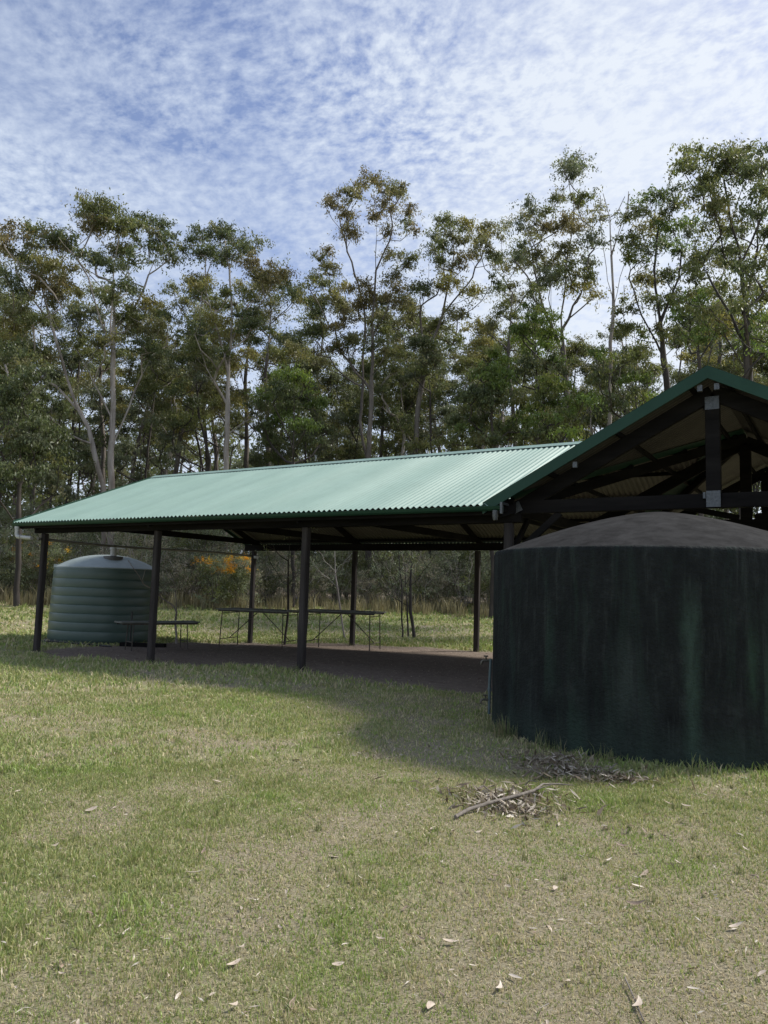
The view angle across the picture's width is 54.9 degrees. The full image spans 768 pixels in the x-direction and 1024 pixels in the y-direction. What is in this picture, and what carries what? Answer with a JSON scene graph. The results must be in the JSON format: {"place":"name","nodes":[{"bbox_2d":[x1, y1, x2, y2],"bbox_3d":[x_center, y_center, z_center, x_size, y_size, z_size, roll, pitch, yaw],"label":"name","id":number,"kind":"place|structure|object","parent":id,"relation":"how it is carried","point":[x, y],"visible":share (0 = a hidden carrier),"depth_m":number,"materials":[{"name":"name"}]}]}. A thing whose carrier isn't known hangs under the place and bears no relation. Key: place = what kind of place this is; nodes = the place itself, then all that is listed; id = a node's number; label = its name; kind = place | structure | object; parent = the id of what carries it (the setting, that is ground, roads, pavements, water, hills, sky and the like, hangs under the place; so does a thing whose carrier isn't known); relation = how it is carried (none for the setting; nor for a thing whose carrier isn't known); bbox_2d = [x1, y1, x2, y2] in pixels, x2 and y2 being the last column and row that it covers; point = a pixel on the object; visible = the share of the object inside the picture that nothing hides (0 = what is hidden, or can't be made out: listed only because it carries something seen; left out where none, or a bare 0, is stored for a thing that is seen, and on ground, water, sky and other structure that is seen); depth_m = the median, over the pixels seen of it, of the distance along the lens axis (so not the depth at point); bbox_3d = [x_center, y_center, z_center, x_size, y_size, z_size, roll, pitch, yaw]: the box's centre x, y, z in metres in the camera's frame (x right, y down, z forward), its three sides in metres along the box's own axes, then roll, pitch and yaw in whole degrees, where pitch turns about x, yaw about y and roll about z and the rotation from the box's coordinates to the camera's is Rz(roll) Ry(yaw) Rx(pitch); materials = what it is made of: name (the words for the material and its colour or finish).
{"place":"outdoors","nodes":[
{"label":"outdoors","id":0,"kind":"place"},
{"bbox_2d":[0,581,767,1023],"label":"grass","id":1,"kind":"structure","parent":0,"point":[52,773],"depth_m":4.60,"materials":[{"name":"green plant"}]},
{"bbox_2d":[0,586,767,1023],"bbox_3d":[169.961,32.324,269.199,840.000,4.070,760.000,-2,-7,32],"label":"ground","id":2,"kind":"structure","parent":0,"point":[386,666],"depth_m":3.79,"materials":[{"name":"beige soil"}]},
{"bbox_2d":[0,520,26,588],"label":"thicket bush","id":3,"kind":"object","parent":2,"relation":"on","point":[3,539],"visible":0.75,"depth_m":31.55,"materials":[{"name":"green plant"}]},
{"bbox_2d":[0,257,42,442],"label":"gum tree","id":4,"kind":"object","parent":2,"relation":"on","point":[16,295],"visible":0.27,"depth_m":44.85,"materials":[{"name":"green plant"}]},
{"bbox_2d":[0,532,50,593],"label":"bush","id":5,"kind":"object","parent":2,"relation":"on","point":[23,579],"visible":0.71,"depth_m":31.62,"materials":[{"name":"green plant"}]},
{"bbox_2d":[0,498,52,591],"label":"thicket bush","id":6,"kind":"object","parent":2,"relation":"on","point":[4,513],"visible":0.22,"depth_m":33.88,"materials":[{"name":"green plant"}]},
{"bbox_2d":[0,326,60,504],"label":"gum tree","id":7,"kind":"object","parent":2,"relation":"on","point":[27,340],"visible":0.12,"depth_m":37.86,"materials":[{"name":"green plant"}]},
{"bbox_2d":[0,342,95,606],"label":"wattle tree","id":8,"kind":"object","parent":2,"relation":"on","point":[23,443],"visible":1,"depth_m":29.74,"materials":[{"name":"green plant"}]},
{"bbox_2d":[8,308,89,587],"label":"gum tree","id":9,"kind":"object","parent":2,"relation":"on","point":[59,325],"visible":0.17,"depth_m":47.59,"materials":[{"name":"green plant"}]},
{"bbox_2d":[25,536,78,594],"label":"flowering bush","id":10,"kind":"object","parent":2,"relation":"on","point":[50,567],"visible":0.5,"depth_m":31.83,"materials":[{"name":"green plant"}]},
{"bbox_2d":[0,216,105,554],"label":"gum tree","id":11,"kind":"object","parent":2,"relation":"on","point":[59,286],"visible":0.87,"depth_m":34.00,"materials":[{"name":"green plant"}]},
{"bbox_2d":[15,375,92,533],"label":"gum tree","id":12,"kind":"object","parent":2,"relation":"on","point":[64,387],"visible":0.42,"depth_m":39.62,"materials":[{"name":"green plant"}]},
{"bbox_2d":[31,292,131,555],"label":"gum tree","id":13,"kind":"object","parent":2,"relation":"on","point":[78,315],"visible":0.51,"depth_m":44.06,"materials":[{"name":"green plant"}]},
{"bbox_2d":[48,351,120,544],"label":"gum tree","id":14,"kind":"object","parent":2,"relation":"on","point":[90,468],"visible":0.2,"depth_m":56.05,"materials":[{"name":"green plant"}]},
{"bbox_2d":[44,547,156,643],"bbox_3d":[-7.873,2.350,20.926,3.080,2.717,3.080,-2,-7,32],"label":"plastic tank","id":15,"kind":"object","parent":2,"relation":"on","point":[93,598],"visible":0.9,"depth_m":19.69,"materials":[{"name":"plastic"}]},
{"bbox_2d":[69,273,140,492],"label":"gum tree","id":16,"kind":"object","parent":2,"relation":"on","point":[95,290],"visible":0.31,"depth_m":49.93,"materials":[{"name":"green plant"}]},
{"bbox_2d":[80,412,142,540],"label":"gum tree","id":17,"kind":"object","parent":2,"relation":"on","point":[117,473],"visible":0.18,"depth_m":58.96,"materials":[{"name":"green plant"}]},
{"bbox_2d":[38,187,195,554],"bbox_3d":[-12.960,-5.932,35.779,6.372,20.373,8.918,2,-6,-1],"label":"gum tree","id":18,"kind":"object","parent":2,"relation":"on","point":[103,208],"visible":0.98,"depth_m":35.06,"materials":[{"name":"green plant"}]},
{"bbox_2d":[100,336,188,560],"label":"gum tree","id":19,"kind":"object","parent":2,"relation":"on","point":[145,383],"visible":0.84,"depth_m":40.05,"materials":[{"name":"green plant"}]},
{"bbox_2d":[96,532,192,593],"bbox_3d":[-10.975,2.269,34.071,5.010,4.082,3.915,6,-7,-38],"label":"thicket bush","id":20,"kind":"object","parent":2,"relation":"on","point":[147,540],"visible":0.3,"depth_m":33.66,"materials":[{"name":"green plant"}]},
{"bbox_2d":[106,295,189,483],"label":"gum tree","id":21,"kind":"object","parent":2,"relation":"on","point":[127,372],"visible":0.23,"depth_m":47.24,"materials":[{"name":"green plant"}]},
{"bbox_2d":[116,361,182,482],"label":"gum tree","id":22,"kind":"object","parent":2,"relation":"on","point":[142,458],"visible":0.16,"depth_m":58.08,"materials":[{"name":"green plant"}]},
{"bbox_2d":[114,621,199,650],"bbox_3d":[-5.586,3.061,18.237,1.987,0.728,0.500,6,-7,-38],"label":"trestle table","id":23,"kind":"object","parent":2,"relation":"on","point":[133,623],"visible":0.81,"depth_m":18.10,"materials":[{"name":"wood"}]},
{"bbox_2d":[133,351,198,474],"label":"gum tree","id":24,"kind":"object","parent":2,"relation":"on","point":[161,406],"visible":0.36,"depth_m":42.97,"materials":[{"name":"green plant"}]},
{"bbox_2d":[145,558,200,599],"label":"thicket bush","id":25,"kind":"object","parent":2,"relation":"on","point":[174,578],"visible":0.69,"depth_m":33.95,"materials":[{"name":"green plant"}]},
{"bbox_2d":[142,530,211,593],"bbox_3d":[-9.977,2.254,36.547,4.507,4.460,3.756,0,-6,12],"label":"thicket bush","id":26,"kind":"object","parent":2,"relation":"on","point":[169,554],"visible":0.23,"depth_m":36.44,"materials":[{"name":"green plant"}]},
{"bbox_2d":[159,393,213,473],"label":"gum tree","id":27,"kind":"object","parent":2,"relation":"on","point":[190,457],"visible":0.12,"depth_m":69.39,"materials":[{"name":"green plant"}]},
{"bbox_2d":[160,544,225,595],"bbox_3d":[-8.765,2.916,34.552,3.508,3.047,3.608,4,-6,-19],"label":"thicket bush","id":28,"kind":"object","parent":2,"relation":"on","point":[190,560],"visible":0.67,"depth_m":34.35,"materials":[{"name":"green plant"}]},
{"bbox_2d":[144,267,243,591],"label":"gum tree","id":29,"kind":"object","parent":2,"relation":"on","point":[195,309],"visible":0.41,"depth_m":47.74,"materials":[{"name":"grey plant"}]},
{"bbox_2d":[161,516,237,591],"bbox_3d":[-9.211,1.601,36.611,4.733,5.844,4.514,1,-6,10],"label":"thicket bush","id":30,"kind":"object","parent":2,"relation":"on","point":[214,532],"visible":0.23,"depth_m":35.85,"materials":[{"name":"green plant"}]},
{"bbox_2d":[164,336,238,589],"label":"gum tree","id":31,"kind":"object","parent":2,"relation":"on","point":[198,444],"visible":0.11,"depth_m":55.73,"materials":[{"name":"green plant"}]},
{"bbox_2d":[152,312,256,594],"bbox_3d":[-9.474,-3.107,38.998,5.135,15.388,4.602,1,-6,3],"label":"gum tree","id":32,"kind":"object","parent":2,"relation":"on","point":[197,402],"visible":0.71,"depth_m":39.30,"materials":[{"name":"green plant"}]},
{"bbox_2d":[159,309,254,471],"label":"gum tree","id":33,"kind":"object","parent":2,"relation":"on","point":[216,430],"visible":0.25,"depth_m":49.11,"materials":[{"name":"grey plant"}]},
{"bbox_2d":[187,545,239,607],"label":"flowering bush","id":34,"kind":"object","parent":2,"relation":"on","point":[219,566],"visible":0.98,"depth_m":32.36,"materials":[{"name":"green plant"}]},
{"bbox_2d":[190,283,250,470],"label":"gum tree","id":35,"kind":"object","parent":2,"relation":"on","point":[241,368],"visible":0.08,"depth_m":59.91,"materials":[{"name":"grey plant"}]},
{"bbox_2d":[199,417,255,471],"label":"gum tree","id":36,"kind":"object","parent":2,"relation":"on","point":[237,446],"visible":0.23,"depth_m":77.66,"materials":[{"name":"green plant"}]},
{"bbox_2d":[188,262,286,595],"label":"gum tree","id":37,"kind":"object","parent":2,"relation":"on","point":[260,362],"visible":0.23,"depth_m":47.16,"materials":[{"name":"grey plant"}]},
{"bbox_2d":[214,550,266,607],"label":"flowering bush","id":38,"kind":"object","parent":2,"relation":"on","point":[241,574],"visible":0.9,"depth_m":32.90,"materials":[{"name":"green plant"}]},
{"bbox_2d":[172,218,314,598],"bbox_3d":[-7.481,-5.578,37.984,6.716,20.388,7.566,3,-6,-12],"label":"gum tree","id":39,"kind":"object","parent":2,"relation":"on","point":[223,256],"visible":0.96,"depth_m":37.73,"materials":[{"name":"green plant"}]},
{"bbox_2d":[216,608,298,648],"bbox_3d":[-3.323,3.122,19.761,2.078,1.038,1.050,0,-6,17],"label":"trestle table","id":40,"kind":"object","parent":2,"relation":"on","point":[256,610],"visible":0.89,"depth_m":19.55,"materials":[{"name":"wood"}]},
{"bbox_2d":[246,430,291,595],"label":"gum tree","id":41,"kind":"object","parent":2,"relation":"on","point":[273,457],"visible":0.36,"depth_m":42.05,"materials":[{"name":"green plant"}]},
{"bbox_2d":[208,252,331,588],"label":"gum tree","id":42,"kind":"object","parent":2,"relation":"on","point":[252,353],"visible":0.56,"depth_m":45.48,"materials":[{"name":"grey plant"}]},
{"bbox_2d":[244,544,296,600],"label":"thicket bush","id":43,"kind":"object","parent":2,"relation":"on","point":[274,575],"visible":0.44,"depth_m":36.26,"materials":[{"name":"green plant"}]},
{"bbox_2d":[240,327,314,592],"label":"gum tree","id":44,"kind":"object","parent":2,"relation":"on","point":[264,417],"visible":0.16,"depth_m":53.63,"materials":[{"name":"green plant"}]},
{"bbox_2d":[246,527,314,644],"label":"sapling","id":45,"kind":"object","parent":2,"relation":"on","point":[287,617],"visible":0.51,"depth_m":21.19,"materials":[{"name":"brown plant"}]},
{"bbox_2d":[244,363,345,606],"bbox_3d":[-4.470,-1.156,35.228,4.657,11.515,6.055,1,-6,11],"label":"wattle tree","id":46,"kind":"object","parent":2,"relation":"on","point":[279,417],"visible":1,"depth_m":35.57,"materials":[{"name":"green plant"}]},
{"bbox_2d":[268,552,335,603],"bbox_3d":[-3.884,3.238,35.690,3.304,2.870,3.398,4,-6,-18],"label":"thicket bush","id":47,"kind":"object","parent":2,"relation":"on","point":[281,584],"visible":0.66,"depth_m":35.50,"materials":[{"name":"green plant"}]},
{"bbox_2d":[271,368,340,465],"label":"gum tree","id":48,"kind":"object","parent":2,"relation":"on","point":[307,449],"visible":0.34,"depth_m":42.70,"materials":[{"name":"green plant"}]},
{"bbox_2d":[274,350,349,465],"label":"gum tree","id":49,"kind":"object","parent":2,"relation":"on","point":[315,374],"visible":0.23,"depth_m":50.63,"materials":[{"name":"green plant"}]},
{"bbox_2d":[273,291,373,460],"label":"gum tree","id":50,"kind":"object","parent":2,"relation":"on","point":[299,340],"visible":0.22,"depth_m":52.43,"materials":[{"name":"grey plant"}]},
{"bbox_2d":[311,551,361,604],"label":"thicket bush","id":51,"kind":"object","parent":2,"relation":"on","point":[343,578],"visible":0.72,"depth_m":36.64,"materials":[{"name":"green plant"}]},
{"bbox_2d":[299,363,377,461],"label":"gum tree","id":52,"kind":"object","parent":2,"relation":"on","point":[335,381],"visible":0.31,"depth_m":50.59,"materials":[{"name":"green plant"}]},
{"bbox_2d":[307,609,385,650],"bbox_3d":[-1.044,3.077,19.160,1.982,1.038,0.980,0,-6,16],"label":"trestle table","id":53,"kind":"object","parent":2,"relation":"on","point":[340,612],"visible":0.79,"depth_m":18.95,"materials":[{"name":"wood"}]},
{"bbox_2d":[321,383,380,597],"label":"gum tree","id":54,"kind":"object","parent":2,"relation":"on","point":[354,452],"visible":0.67,"depth_m":44.71,"materials":[{"name":"green plant"}]},
{"bbox_2d":[327,370,389,590],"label":"gum tree","id":55,"kind":"object","parent":2,"relation":"on","point":[374,452],"visible":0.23,"depth_m":55.37,"materials":[{"name":"green plant"}]},
{"bbox_2d":[290,165,428,603],"bbox_3d":[-1.743,-7.046,39.384,7.308,23.867,7.648,-2,-7,32],"label":"gum tree","id":56,"kind":"object","parent":2,"relation":"on","point":[397,191],"visible":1,"depth_m":39.65,"materials":[{"name":"green plant"}]},
{"bbox_2d":[340,566,391,604],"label":"thicket bush","id":57,"kind":"object","parent":2,"relation":"on","point":[363,576],"visible":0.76,"depth_m":36.67,"materials":[{"name":"green plant"}]},
{"bbox_2d":[332,543,399,597],"bbox_3d":[-0.815,2.343,38.439,4.149,5.123,3.957,-2,-7,31],"label":"thicket bush","id":58,"kind":"object","parent":2,"relation":"on","point":[360,563],"visible":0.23,"depth_m":37.98,"materials":[{"name":"green plant"}]},
{"bbox_2d":[0,415,760,586],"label":"wood","id":59,"kind":"object","parent":2,"relation":"on","point":[39,497],"visible":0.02,"depth_m":91.71,"materials":[{"name":"green plant"}]},
{"bbox_2d":[1,612,767,1023],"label":"leaf litter","id":60,"kind":"object","parent":2,"relation":"on","point":[353,794],"visible":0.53,"depth_m":4.86,"materials":[{"name":"brown plant"}]},
{"bbox_2d":[336,288,442,599],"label":"gum tree","id":61,"kind":"object","parent":2,"relation":"on","point":[381,420],"visible":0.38,"depth_m":45.83,"materials":[{"name":"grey plant"}]},
{"bbox_2d":[12,365,767,669],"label":"open shelter","id":62,"kind":"object","parent":2,"relation":"on","point":[696,442],"visible":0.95,"depth_m":13.36,"materials":[{"name":"metal"}]},
{"bbox_2d":[358,341,432,598],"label":"gum tree","id":63,"kind":"object","parent":2,"relation":"on","point":[382,389],"visible":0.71,"depth_m":42.69,"materials":[{"name":"green plant"}]},
{"bbox_2d":[364,543,442,602],"bbox_3d":[0.949,2.729,36.057,3.536,4.198,4.242,5,-7,-26],"label":"thicket bush","id":64,"kind":"object","parent":2,"relation":"on","point":[391,568],"visible":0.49,"depth_m":35.90,"materials":[{"name":"green plant"}]},
{"bbox_2d":[356,313,452,456],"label":"gum tree","id":65,"kind":"object","parent":2,"relation":"on","point":[409,327],"visible":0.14,"depth_m":56.86,"materials":[{"name":"green plant"}]},
{"bbox_2d":[381,543,436,636],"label":"sapling","id":66,"kind":"object","parent":2,"relation":"on","point":[410,593],"visible":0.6,"depth_m":23.81,"materials":[{"name":"brown plant"}]},
{"bbox_2d":[376,357,445,595],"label":"gum tree","id":67,"kind":"object","parent":2,"relation":"on","point":[386,445],"visible":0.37,"depth_m":45.94,"materials":[{"name":"green plant"}]},
{"bbox_2d":[375,337,446,455],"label":"gum tree","id":68,"kind":"object","parent":2,"relation":"on","point":[409,353],"visible":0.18,"depth_m":47.27,"materials":[{"name":"green plant"}]},
{"bbox_2d":[395,557,452,603],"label":"thicket bush","id":69,"kind":"object","parent":2,"relation":"on","point":[428,571],"visible":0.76,"depth_m":35.78,"materials":[{"name":"green plant"}]},
{"bbox_2d":[396,336,472,599],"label":"gum tree","id":70,"kind":"object","parent":2,"relation":"on","point":[426,358],"visible":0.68,"depth_m":39.40,"materials":[{"name":"green plant"}]},
{"bbox_2d":[411,315,466,453],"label":"gum tree","id":71,"kind":"object","parent":2,"relation":"on","point":[452,327],"visible":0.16,"depth_m":59.00,"materials":[{"name":"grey plant"}]},
{"bbox_2d":[391,211,513,601],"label":"gum tree","id":72,"kind":"object","parent":2,"relation":"on","point":[483,236],"visible":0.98,"depth_m":40.47,"materials":[{"name":"green plant"}]},
{"bbox_2d":[419,542,497,608],"bbox_3d":[3.804,2.737,35.808,4.368,4.322,3.640,2,-6,-2],"label":"thicket bush","id":73,"kind":"object","parent":2,"relation":"on","point":[467,594],"visible":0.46,"depth_m":35.49,"materials":[{"name":"green plant"}]},
{"bbox_2d":[445,551,490,605],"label":"thicket bush","id":74,"kind":"object","parent":2,"relation":"on","point":[461,562],"visible":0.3,"depth_m":37.02,"materials":[{"name":"green plant"}]},
{"bbox_2d":[437,350,508,449],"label":"gum tree","id":75,"kind":"object","parent":2,"relation":"on","point":[470,362],"visible":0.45,"depth_m":41.02,"materials":[{"name":"green plant"}]},
{"bbox_2d":[426,342,550,617],"bbox_3d":[4.821,-1.387,33.490,5.798,12.441,5.228,3,-6,-13],"label":"wattle tree","id":76,"kind":"object","parent":2,"relation":"on","point":[497,384],"visible":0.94,"depth_m":33.08,"materials":[{"name":"green plant"}]},
{"bbox_2d":[454,310,524,447],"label":"gum tree","id":77,"kind":"object","parent":2,"relation":"on","point":[500,416],"visible":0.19,"depth_m":50.29,"materials":[{"name":"green plant"}]},
{"bbox_2d":[294,759,688,839],"bbox_3d":[1.312,2.067,5.378,1.944,0.139,4.226,7,-8,-40],"label":"leaf heap","id":78,"kind":"object","parent":2,"relation":"on","point":[512,808],"visible":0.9,"depth_m":5.21,"materials":[{"name":"brown plant"}]},
{"bbox_2d":[454,783,573,818],"bbox_3d":[0.934,2.027,5.285,1.301,0.076,0.127,7,-8,-42],"label":"fallen stick","id":79,"kind":"object","parent":78,"relation":"on","point":[464,811],"visible":0.99,"depth_m":5.19,"materials":[{"name":"grey wood"}]},
{"bbox_2d":[446,234,581,446],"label":"gum tree","id":80,"kind":"object","parent":2,"relation":"on","point":[511,316],"visible":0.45,"depth_m":47.45,"materials":[{"name":"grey plant"}]},
{"bbox_2d":[505,294,576,441],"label":"wattle tree","id":81,"kind":"object","parent":2,"relation":"on","point":[523,332],"visible":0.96,"depth_m":34.12,"materials":[{"name":"green plant"}]},
{"bbox_2d":[510,342,586,445],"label":"gum tree","id":82,"kind":"object","parent":2,"relation":"on","point":[521,442],"visible":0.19,"depth_m":41.76,"materials":[{"name":"green plant"}]},
{"bbox_2d":[499,145,615,441],"bbox_3d":[8.600,-7.351,37.181,5.570,24.754,8.750,1,-6,4],"label":"gum tree","id":83,"kind":"object","parent":2,"relation":"on","point":[572,169],"visible":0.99,"depth_m":36.91,"materials":[{"name":"green plant"}]},
{"bbox_2d":[517,370,607,445],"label":"wattle tree","id":84,"kind":"object","parent":2,"relation":"on","point":[561,418],"visible":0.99,"depth_m":31.23,"materials":[{"name":"green plant"}]},
{"bbox_2d":[428,744,718,825],"bbox_3d":[1.525,2.138,6.009,1.536,0.165,2.662,3,-6,-16],"label":"leaf heap","id":85,"kind":"object","parent":2,"relation":"on","point":[569,769],"visible":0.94,"depth_m":6.13,"materials":[{"name":"brown plant"}]},
{"bbox_2d":[551,366,615,442],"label":"gum tree","id":86,"kind":"object","parent":2,"relation":"on","point":[598,416],"visible":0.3,"depth_m":39.76,"materials":[{"name":"green plant"}]},
{"bbox_2d":[555,332,617,435],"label":"gum tree","id":87,"kind":"object","parent":2,"relation":"on","point":[578,362],"visible":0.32,"depth_m":48.30,"materials":[{"name":"green plant"}]},
{"bbox_2d":[600,191,628,425],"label":"dead tree","id":88,"kind":"object","parent":2,"relation":"on","point":[609,422],"visible":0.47,"depth_m":35.57,"materials":[{"name":"grey wood"}]},
{"bbox_2d":[587,318,653,429],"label":"gum tree","id":89,"kind":"object","parent":2,"relation":"on","point":[616,336],"visible":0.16,"depth_m":45.91,"materials":[{"name":"green plant"}]},
{"bbox_2d":[575,340,672,418],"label":"wattle tree","id":90,"kind":"object","parent":2,"relation":"on","point":[630,356],"visible":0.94,"depth_m":31.66,"materials":[{"name":"green plant"}]},
{"bbox_2d":[592,353,655,429],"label":"gum tree","id":91,"kind":"object","parent":2,"relation":"on","point":[621,391],"visible":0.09,"depth_m":40.68,"materials":[{"name":"green plant"}]},
{"bbox_2d":[492,512,767,769],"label":"concrete tank","id":92,"kind":"object","parent":2,"relation":"on","point":[642,635],"visible":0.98,"depth_m":6.76,"materials":[{"name":"concrete"}]},
{"bbox_2d":[606,178,726,390],"bbox_3d":[12.617,-5.152,33.507,5.446,20.162,5.290,-2,-7,32],"label":"gum tree","id":93,"kind":"object","parent":2,"relation":"on","point":[660,239],"visible":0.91,"depth_m":33.84,"materials":[{"name":"green plant"}]},
{"bbox_2d":[637,325,742,400],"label":"gum tree","id":94,"kind":"object","parent":2,"relation":"on","point":[681,377],"visible":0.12,"depth_m":52.09,"materials":[{"name":"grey plant"}]},
{"bbox_2d":[662,285,767,516],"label":"wattle tree","id":95,"kind":"object","parent":2,"relation":"on","point":[692,296],"visible":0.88,"depth_m":28.09,"materials":[{"name":"green plant"}]},
{"bbox_2d":[663,133,767,518],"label":"gum tree","id":96,"kind":"object","parent":2,"relation":"on","point":[737,163],"visible":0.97,"depth_m":28.54,"materials":[{"name":"green plant"}]},
{"bbox_2d":[667,237,767,375],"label":"gum tree","id":97,"kind":"object","parent":2,"relation":"on","point":[683,354],"visible":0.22,"depth_m":46.03,"materials":[{"name":"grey plant"}]},
{"bbox_2d":[671,299,767,384],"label":"gum tree","id":98,"kind":"object","parent":2,"relation":"on","point":[733,343],"visible":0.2,"depth_m":41.59,"materials":[{"name":"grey plant"}]},
{"bbox_2d":[729,309,767,491],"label":"gum tree","id":99,"kind":"object","parent":2,"relation":"on","point":[763,366],"visible":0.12,"depth_m":42.75,"materials":[{"name":"green plant"}]},
{"bbox_2d":[0,0,767,560],"label":"sky","id":100,"kind":"structure","parent":0,"point":[248,113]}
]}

